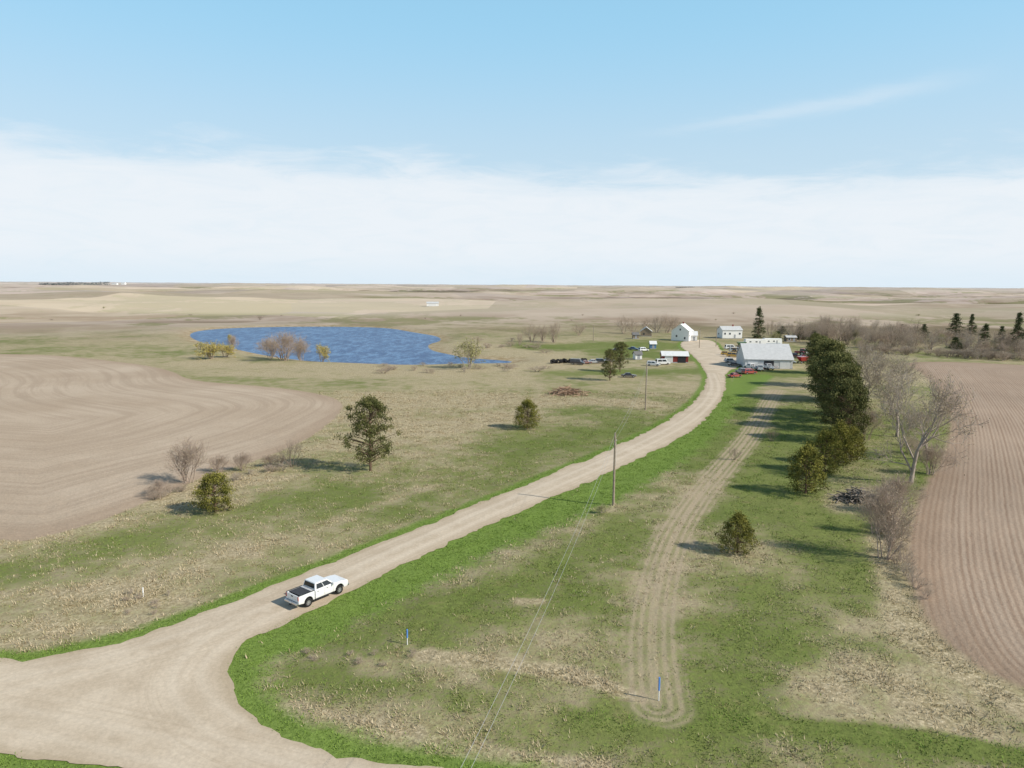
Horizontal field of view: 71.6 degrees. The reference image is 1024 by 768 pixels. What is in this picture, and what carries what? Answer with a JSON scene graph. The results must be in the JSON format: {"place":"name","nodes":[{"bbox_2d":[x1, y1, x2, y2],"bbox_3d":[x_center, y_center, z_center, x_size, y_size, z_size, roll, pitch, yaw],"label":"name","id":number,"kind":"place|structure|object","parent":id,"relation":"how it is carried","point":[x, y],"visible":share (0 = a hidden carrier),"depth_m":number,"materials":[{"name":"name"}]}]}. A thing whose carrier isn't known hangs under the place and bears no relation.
{"place":"outdoors","nodes":[
{"label":"outdoors","id":0,"kind":"place"},
{"bbox_2d":[190,327,510,364],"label":"pond water","id":1,"kind":"structure","parent":0,"point":[369,345],"depth_m":350.75,"materials":[{"name":"liquid"}]},
{"bbox_2d":[0,340,738,767],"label":"gravel road","id":2,"kind":"structure","parent":0,"point":[162,698],"depth_m":50.47,"materials":[{"name":"gravel"}]},
{"bbox_2d":[284,575,348,606],"bbox_3d":[-17.477,18.297,63.600,2.306,1.823,5.817,6,10,37],"label":"pickup truck","id":3,"kind":"object","parent":2,"relation":"on","point":[311,588],"visible":1,"depth_m":62.82,"materials":[{"name":"white paint"}]},
{"bbox_2d":[0,282,1023,767],"bbox_3d":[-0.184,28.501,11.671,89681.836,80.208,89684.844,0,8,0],"label":"ground","id":4,"kind":"structure","parent":0,"point":[110,394],"depth_m":84.10,"materials":[{"name":"plant"}]},
{"bbox_2d":[142,477,171,493],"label":"bare shrub","id":5,"kind":"object","parent":4,"relation":"on","point":[159,487],"visible":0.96,"depth_m":94.73,"materials":[{"name":"brown plant"}]},
{"bbox_2d":[157,435,213,483],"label":"bare shrub","id":6,"kind":"object","parent":4,"relation":"on","point":[190,455],"visible":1,"depth_m":99.97,"materials":[{"name":"brown plant"}]},
{"bbox_2d":[194,340,223,358],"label":"willow bush","id":7,"kind":"object","parent":4,"relation":"on","point":[213,346],"visible":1,"depth_m":261.75,"materials":[{"name":"yellow plant"}]},
{"bbox_2d":[184,468,237,515],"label":"juniper tree","id":8,"kind":"object","parent":4,"relation":"on","point":[206,491],"visible":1,"depth_m":87.02,"materials":[{"name":"green plant"}]},
{"bbox_2d":[207,453,232,472],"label":"bare shrub","id":9,"kind":"object","parent":4,"relation":"on","point":[222,460],"visible":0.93,"depth_m":106.47,"materials":[{"name":"brown plant"}]},
{"bbox_2d":[217,342,236,357],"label":"willow bush","id":10,"kind":"object","parent":4,"relation":"on","point":[227,348],"visible":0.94,"depth_m":267.98,"materials":[{"name":"yellow plant"}]},
{"bbox_2d":[224,335,238,348],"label":"bare shrub","id":11,"kind":"object","parent":4,"relation":"on","point":[232,340],"visible":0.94,"depth_m":293.05,"materials":[{"name":"brown plant"}]},
{"bbox_2d":[232,451,254,470],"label":"bare shrub","id":12,"kind":"object","parent":4,"relation":"on","point":[246,458],"visible":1,"depth_m":107.26,"materials":[{"name":"brown plant"}]},
{"bbox_2d":[258,338,277,358],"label":"bare shrub","id":13,"kind":"object","parent":4,"relation":"on","point":[270,344],"visible":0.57,"depth_m":267.00,"materials":[{"name":"brown plant"}]},
{"bbox_2d":[258,453,280,464],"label":"bare shrub","id":14,"kind":"object","parent":4,"relation":"on","point":[270,460],"visible":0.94,"depth_m":109.99,"materials":[{"name":"brown plant"}]},
{"bbox_2d":[270,454,285,466],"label":"dark shrub","id":15,"kind":"object","parent":4,"relation":"on","point":[282,461],"visible":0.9,"depth_m":110.12,"materials":[{"name":"brown plant"}]},
{"bbox_2d":[254,331,307,360],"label":"bare shrub","id":16,"kind":"object","parent":4,"relation":"on","point":[285,341],"visible":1,"depth_m":257.88,"materials":[{"name":"brown plant"}]},
{"bbox_2d":[276,439,305,466],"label":"dark shrub","id":17,"kind":"object","parent":4,"relation":"on","point":[288,450],"visible":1,"depth_m":109.71,"materials":[{"name":"brown plant"}]},
{"bbox_2d":[292,340,310,360],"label":"bare shrub","id":18,"kind":"object","parent":4,"relation":"on","point":[299,349],"visible":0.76,"depth_m":263.77,"materials":[{"name":"brown plant"}]},
{"bbox_2d":[316,344,330,361],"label":"willow bush","id":19,"kind":"object","parent":4,"relation":"on","point":[322,352],"visible":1,"depth_m":264.75,"materials":[{"name":"yellow plant"}]},
{"bbox_2d":[39,281,692,287],"bbox_3d":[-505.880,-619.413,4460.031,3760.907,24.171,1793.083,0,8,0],"label":"distant treeline","id":20,"kind":"object","parent":4,"relation":"on","point":[76,283],"visible":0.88,"depth_m":3597.98,"materials":[{"name":"plant"}]},
{"bbox_2d":[333,391,402,470],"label":"pine tree","id":21,"kind":"object","parent":4,"relation":"on","point":[368,403],"visible":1,"depth_m":106.39,"materials":[{"name":"green plant"}]},
{"bbox_2d":[426,302,438,305],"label":"distant barn","id":22,"kind":"structure","parent":4,"relation":"on","point":[432,303],"depth_m":781.26,"materials":[{"name":"white"}]},
{"bbox_2d":[451,337,484,368],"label":"budding willow tree","id":23,"kind":"object","parent":4,"relation":"on","point":[472,351],"visible":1,"depth_m":236.86,"materials":[{"name":"yellow plant"}]},
{"bbox_2d":[51,307,933,665],"bbox_3d":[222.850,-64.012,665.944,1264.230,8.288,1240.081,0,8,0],"label":"weed clumps","id":24,"kind":"object","parent":4,"relation":"on","point":[909,575],"visible":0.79,"depth_m":93.18,"materials":[{"name":"beige plant"}]},
{"bbox_2d":[513,395,541,428],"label":"juniper tree","id":25,"kind":"object","parent":4,"relation":"on","point":[527,404],"visible":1,"depth_m":139.29,"materials":[{"name":"green plant"}]},
{"bbox_2d":[520,320,542,341],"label":"bare shrub","id":26,"kind":"object","parent":4,"relation":"on","point":[534,334],"visible":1,"depth_m":349.30,"materials":[{"name":"brown plant"}]},
{"bbox_2d":[536,326,547,340],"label":"bare shrub","id":27,"kind":"object","parent":4,"relation":"on","point":[542,331],"visible":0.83,"depth_m":353.93,"materials":[{"name":"brown plant"}]},
{"bbox_2d":[542,322,559,342],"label":"bare shrub","id":28,"kind":"object","parent":4,"relation":"on","point":[553,331],"visible":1,"depth_m":345.47,"materials":[{"name":"brown plant"}]},
{"bbox_2d":[550,358,586,363],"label":"tractor tyre row","id":29,"kind":"object","parent":4,"relation":"on","point":[563,360],"visible":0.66,"depth_m":257.21,"materials":[{"name":"rubber"}]},
{"bbox_2d":[545,385,592,396],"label":"brush pile","id":30,"kind":"object","parent":4,"relation":"on","point":[568,390],"visible":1,"depth_m":183.30,"materials":[{"name":"wood"}]},
{"bbox_2d":[570,358,584,364],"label":"old car","id":31,"kind":"object","parent":4,"relation":"on","point":[575,361],"visible":1,"depth_m":252.12,"materials":[{"name":"paint"}]},
{"bbox_2d":[572,323,585,334],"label":"bare shrub","id":32,"kind":"object","parent":4,"relation":"on","point":[580,330],"visible":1,"depth_m":399.86,"materials":[{"name":"brown plant"}]},
{"bbox_2d":[592,503,610,513],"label":"clump","id":33,"kind":"object","parent":4,"relation":"on","point":[601,507],"visible":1,"depth_m":87.60,"materials":[{"name":"green plant"}]},
{"bbox_2d":[600,348,618,380],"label":"pine tree","id":34,"kind":"object","parent":4,"relation":"on","point":[609,353],"visible":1,"depth_m":209.49,"materials":[{"name":"green plant"}]},
{"bbox_2d":[612,433,616,505],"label":"utility pole","id":35,"kind":"object","parent":4,"relation":"on","point":[613,491],"visible":0.91,"depth_m":90.28,"materials":[{"name":"brown wood"}]},
{"bbox_2d":[612,341,630,369],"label":"pine tree","id":36,"kind":"object","parent":4,"relation":"on","point":[619,346],"visible":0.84,"depth_m":230.13,"materials":[{"name":"green plant"}]},
{"bbox_2d":[614,316,630,332],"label":"bare shrub","id":37,"kind":"object","parent":4,"relation":"on","point":[622,327],"visible":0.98,"depth_m":418.63,"materials":[{"name":"brown plant"}]},
{"bbox_2d":[621,372,636,377],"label":"old car","id":38,"kind":"object","parent":4,"relation":"on","point":[626,374],"visible":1,"depth_m":217.80,"materials":[{"name":"paint"}]},
{"bbox_2d":[624,318,641,332],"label":"bare shrub","id":39,"kind":"object","parent":4,"relation":"on","point":[631,325],"visible":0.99,"depth_m":412.93,"materials":[{"name":"brown plant"}]},
{"bbox_2d":[631,332,639,338],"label":"hut","id":40,"kind":"object","parent":4,"relation":"on","point":[635,335],"visible":0.92,"depth_m":372.89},
{"bbox_2d":[632,351,642,359],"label":"garden shed","id":41,"kind":"structure","parent":4,"relation":"on","point":[637,355],"depth_m":271.00,"materials":[{"name":"white"}]},
{"bbox_2d":[640,327,651,335],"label":"grey cottage","id":42,"kind":"structure","parent":4,"relation":"on","point":[646,331],"depth_m":392.54,"materials":[{"name":"wood"}]},
{"bbox_2d":[645,363,647,409],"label":"utility pole","id":43,"kind":"object","parent":4,"relation":"on","point":[646,386],"visible":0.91,"depth_m":160.95,"materials":[{"name":"brown wood"}]},
{"bbox_2d":[461,356,662,767],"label":"power lines","id":44,"kind":"object","parent":43,"relation":"attached to","point":[540,606],"visible":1,"depth_m":42.73,"materials":[{"name":"metal"}]},
{"bbox_2d":[648,341,656,348],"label":"blue shed","id":45,"kind":"structure","parent":4,"relation":"on","point":[652,344],"depth_m":315.26,"materials":[{"name":"white metal"}]},
{"bbox_2d":[647,361,659,365],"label":"white suv","id":46,"kind":"object","parent":4,"relation":"on","point":[649,363],"visible":0.98,"depth_m":249.96,"materials":[{"name":"paint"}]},
{"bbox_2d":[648,315,664,332],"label":"bare shrub","id":47,"kind":"object","parent":4,"relation":"on","point":[653,319],"visible":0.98,"depth_m":427.04,"materials":[{"name":"brown plant"}]},
{"bbox_2d":[655,359,669,364],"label":"white van","id":48,"kind":"object","parent":4,"relation":"on","point":[663,361],"visible":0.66,"depth_m":254.08,"materials":[{"name":"paint"}]},
{"bbox_2d":[658,314,676,332],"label":"bare shrub","id":49,"kind":"object","parent":4,"relation":"on","point":[667,320],"visible":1,"depth_m":427.60,"materials":[{"name":"brown plant"}]},
{"bbox_2d":[660,351,688,362],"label":"red shed","id":50,"kind":"structure","parent":4,"relation":"on","point":[676,356],"depth_m":261.12,"materials":[{"name":"white metal"}]},
{"bbox_2d":[678,356,685,362],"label":"overhead door","id":51,"kind":"structure","parent":50,"relation":"in","point":[681,359],"depth_m":260.78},
{"bbox_2d":[671,322,693,340],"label":"farmhouse","id":52,"kind":"object","parent":4,"relation":"on","point":[682,332],"visible":0.98,"depth_m":361.98,"materials":[{"name":"white"}]},
{"bbox_2d":[691,331,697,340],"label":"farmhouse wing","id":53,"kind":"structure","parent":52,"relation":"attached to","point":[694,334],"depth_m":363.58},
{"bbox_2d":[717,327,741,337],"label":"walls","id":54,"kind":"structure","parent":4,"relation":"on","point":[720,331],"depth_m":386.27,"materials":[{"name":"white"}]},
{"bbox_2d":[720,326,742,329],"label":"roof slope","id":55,"kind":"structure","parent":54,"relation":"on","point":[730,327],"depth_m":387.59,"materials":[{"name":"grey metal"}]},
{"bbox_2d":[713,510,765,555],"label":"juniper tree","id":56,"kind":"object","parent":4,"relation":"on","point":[740,520],"visible":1,"depth_m":74.48,"materials":[{"name":"green plant"}]},
{"bbox_2d":[741,368,756,373],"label":"red suv","id":57,"kind":"object","parent":4,"relation":"on","point":[747,370],"visible":1,"depth_m":228.08,"materials":[{"name":"paint"}]},
{"bbox_2d":[743,363,756,369],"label":"parked pickup","id":58,"kind":"object","parent":4,"relation":"on","point":[751,365],"visible":0.84,"depth_m":241.00,"materials":[{"name":"white paint"}]},
{"bbox_2d":[744,339,765,343],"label":"camper trailer","id":59,"kind":"object","parent":4,"relation":"on","point":[755,341],"visible":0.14,"depth_m":337.64,"materials":[{"name":"white"}]},
{"bbox_2d":[751,306,765,337],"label":"spruce tree","id":60,"kind":"object","parent":4,"relation":"on","point":[761,321],"visible":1,"depth_m":389.07,"materials":[{"name":"plant"}]},
{"bbox_2d":[735,343,793,368],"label":"machine shed","id":61,"kind":"structure","parent":4,"relation":"on","point":[776,355],"depth_m":245.63,"materials":[{"name":"grey"}]},
{"bbox_2d":[780,361,789,368],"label":"overhead door","id":62,"kind":"structure","parent":61,"relation":"in","point":[783,364],"depth_m":242.78,"materials":[{"name":"white metal"}]},
{"bbox_2d":[763,363,774,369],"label":"parked pickup","id":63,"kind":"object","parent":4,"relation":"on","point":[768,366],"visible":0.82,"depth_m":240.39,"materials":[{"name":"white paint"}]},
{"bbox_2d":[763,320,779,334],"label":"bare shrub","id":64,"kind":"object","parent":4,"relation":"on","point":[767,328],"visible":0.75,"depth_m":404.53,"materials":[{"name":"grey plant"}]},
{"bbox_2d":[762,338,781,343],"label":"camper trailer","id":65,"kind":"object","parent":4,"relation":"on","point":[773,340],"visible":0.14,"depth_m":341.80,"materials":[{"name":"white"}]},
{"bbox_2d":[766,321,789,335],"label":"bare shrub","id":66,"kind":"object","parent":4,"relation":"on","point":[780,327],"visible":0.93,"depth_m":390.37,"materials":[{"name":"brown plant"}]},
{"bbox_2d":[783,335,797,341],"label":"shed","id":67,"kind":"structure","parent":4,"relation":"on","point":[790,338],"depth_m":367.00,"materials":[{"name":"grey metal"}]},
{"bbox_2d":[784,319,796,334],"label":"bare shrub","id":68,"kind":"object","parent":4,"relation":"on","point":[788,329],"visible":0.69,"depth_m":387.40,"materials":[{"name":"brown plant"}]},
{"bbox_2d":[794,348,805,354],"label":"red tractor","id":69,"kind":"object","parent":4,"relation":"on","point":[802,352],"visible":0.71,"depth_m":291.40,"materials":[{"name":"paint"}]},
{"bbox_2d":[796,356,807,363],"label":"grain wagon","id":70,"kind":"object","parent":4,"relation":"on","point":[801,359],"visible":0.94,"depth_m":260.75,"materials":[{"name":"red paint"}]},
{"bbox_2d":[784,438,829,496],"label":"juniper tree","id":71,"kind":"object","parent":4,"relation":"on","point":[805,452],"visible":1,"depth_m":95.79,"materials":[{"name":"green plant"}]},
{"bbox_2d":[807,333,820,354],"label":"pine tree","id":72,"kind":"object","parent":4,"relation":"on","point":[814,335],"visible":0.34,"depth_m":280.17,"materials":[{"name":"green plant"}]},
{"bbox_2d":[804,335,829,366],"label":"pine tree","id":73,"kind":"object","parent":4,"relation":"on","point":[813,341],"visible":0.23,"depth_m":230.26,"materials":[{"name":"green plant"}]},
{"bbox_2d":[805,336,847,383],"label":"pine tree","id":74,"kind":"object","parent":4,"relation":"on","point":[813,349],"visible":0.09,"depth_m":199.25,"materials":[{"name":"green plant"}]},
{"bbox_2d":[806,428,850,473],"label":"juniper tree","id":75,"kind":"object","parent":4,"relation":"on","point":[827,444],"visible":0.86,"depth_m":107.07,"materials":[{"name":"green plant"}]},
{"bbox_2d":[800,350,865,414],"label":"pine tree","id":76,"kind":"object","parent":4,"relation":"on","point":[829,359],"visible":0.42,"depth_m":154.88,"materials":[{"name":"green plant"}]},
{"bbox_2d":[806,339,859,393],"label":"pine tree","id":77,"kind":"object","parent":4,"relation":"on","point":[830,345],"visible":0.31,"depth_m":174.17,"materials":[{"name":"green plant"}]},
{"bbox_2d":[809,361,872,426],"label":"pine tree","id":78,"kind":"object","parent":4,"relation":"on","point":[841,371],"visible":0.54,"depth_m":138.33,"materials":[{"name":"green plant"}]},
{"bbox_2d":[826,350,855,366],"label":"pine tree","id":79,"kind":"object","parent":4,"relation":"on","point":[845,353],"visible":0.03,"depth_m":170.09,"materials":[{"name":"green plant"}]},
{"bbox_2d":[821,415,865,465],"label":"juniper tree","id":80,"kind":"object","parent":4,"relation":"on","point":[843,431],"visible":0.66,"depth_m":111.72,"materials":[{"name":"green plant"}]},
{"bbox_2d":[818,378,876,436],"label":"pine tree","id":81,"kind":"object","parent":4,"relation":"on","point":[849,390],"visible":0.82,"depth_m":126.93,"materials":[{"name":"green plant"}]},
{"bbox_2d":[820,361,874,414],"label":"pine tree","id":82,"kind":"object","parent":4,"relation":"on","point":[857,367],"visible":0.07,"depth_m":145.49,"materials":[{"name":"green plant"}]},
{"bbox_2d":[827,486,874,504],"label":"log pile","id":83,"kind":"object","parent":4,"relation":"on","point":[853,496],"visible":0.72,"depth_m":93.66,"materials":[{"name":"wood"}]},
{"bbox_2d":[840,425,868,462],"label":"juniper tree","id":84,"kind":"object","parent":4,"relation":"on","point":[854,430],"visible":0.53,"depth_m":113.73,"materials":[{"name":"green plant"}]},
{"bbox_2d":[855,407,885,439],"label":"bare shrub","id":85,"kind":"object","parent":4,"relation":"on","point":[873,421],"visible":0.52,"depth_m":129.91,"materials":[{"name":"grey plant"}]},
{"bbox_2d":[854,347,888,392],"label":"bare deciduous tree","id":86,"kind":"object","parent":4,"relation":"on","point":[871,368],"visible":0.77,"depth_m":149.43,"materials":[{"name":"grey plant"}]},
{"bbox_2d":[851,339,891,397],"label":"bare deciduous tree","id":87,"kind":"object","parent":4,"relation":"on","point":[867,353],"visible":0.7,"depth_m":174.10,"materials":[{"name":"grey plant"}]},
{"bbox_2d":[855,495,896,532],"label":"bare shrub","id":88,"kind":"object","parent":4,"relation":"on","point":[878,524],"visible":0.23,"depth_m":80.99,"materials":[{"name":"grey plant"}]},
{"bbox_2d":[863,347,895,374],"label":"bare deciduous tree","id":89,"kind":"object","parent":4,"relation":"on","point":[877,360],"visible":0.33,"depth_m":215.08,"materials":[{"name":"grey plant"}]},
{"bbox_2d":[851,478,921,560],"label":"bare shrub","id":90,"kind":"object","parent":4,"relation":"on","point":[882,510],"visible":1,"depth_m":72.87,"materials":[{"name":"grey plant"}]},
{"bbox_2d":[860,354,923,405],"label":"bare deciduous tree","id":91,"kind":"object","parent":4,"relation":"on","point":[907,370],"visible":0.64,"depth_m":154.53,"materials":[{"name":"grey plant"}]},
{"bbox_2d":[769,315,1023,360],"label":"shelterbelt shrubs","id":92,"kind":"object","parent":4,"relation":"on","point":[958,343],"visible":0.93,"depth_m":329.67,"materials":[{"name":"brown plant"}]},
{"bbox_2d":[871,367,925,436],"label":"bare deciduous tree","id":93,"kind":"object","parent":4,"relation":"on","point":[885,394],"visible":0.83,"depth_m":132.34,"materials":[{"name":"grey plant"}]},
{"bbox_2d":[871,469,929,512],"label":"bare shrub","id":94,"kind":"object","parent":4,"relation":"on","point":[903,489],"visible":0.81,"depth_m":87.94,"materials":[{"name":"grey plant"}]},
{"bbox_2d":[882,352,932,398],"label":"bare deciduous tree","id":95,"kind":"object","parent":4,"relation":"on","point":[894,364],"visible":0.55,"depth_m":178.34,"materials":[{"name":"grey plant"}]},
{"bbox_2d":[918,324,930,337],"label":"spruce tree","id":96,"kind":"object","parent":4,"relation":"on","point":[924,328],"visible":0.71,"depth_m":399.68,"materials":[{"name":"plant"}]},
{"bbox_2d":[869,370,989,482],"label":"bare deciduous tree","id":97,"kind":"object","parent":4,"relation":"on","point":[943,401],"visible":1,"depth_m":100.04,"materials":[{"name":"grey plant"}]},
{"bbox_2d":[897,390,966,457],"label":"bare deciduous tree","id":98,"kind":"object","parent":4,"relation":"on","point":[920,424],"visible":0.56,"depth_m":116.16,"materials":[{"name":"grey plant"}]},
{"bbox_2d":[907,441,959,474],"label":"bare shrub","id":99,"kind":"object","parent":4,"relation":"on","point":[930,453],"visible":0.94,"depth_m":106.73,"materials":[{"name":"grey plant"}]},
{"bbox_2d":[946,313,964,337],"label":"spruce tree","id":100,"kind":"object","parent":4,"relation":"on","point":[954,324],"visible":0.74,"depth_m":391.06,"materials":[{"name":"plant"}]},
{"bbox_2d":[967,314,977,334],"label":"spruce tree","id":101,"kind":"object","parent":4,"relation":"on","point":[972,322],"visible":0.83,"depth_m":430.25,"materials":[{"name":"plant"}]},
{"bbox_2d":[977,323,990,345],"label":"spruce tree","id":102,"kind":"object","parent":4,"relation":"on","point":[986,328],"visible":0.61,"depth_m":337.80,"materials":[{"name":"plant"}]},
{"bbox_2d":[997,326,1007,348],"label":"spruce tree","id":103,"kind":"object","parent":4,"relation":"on","point":[1001,329],"visible":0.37,"depth_m":330.62,"materials":[{"name":"plant"}]},
{"bbox_2d":[1001,311,1023,350],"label":"spruce tree","id":104,"kind":"object","parent":4,"relation":"on","point":[1019,319],"visible":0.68,"depth_m":315.54,"materials":[{"name":"plant"}]},
{"bbox_2d":[0,388,1023,767],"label":"grass","id":105,"kind":"structure","parent":0,"point":[344,544],"depth_m":67.88,"materials":[{"name":"plant"}]},
{"bbox_2d":[0,0,1023,287],"label":"sky","id":106,"kind":"structure","parent":0,"point":[780,143],"materials":[{"name":"blue"}]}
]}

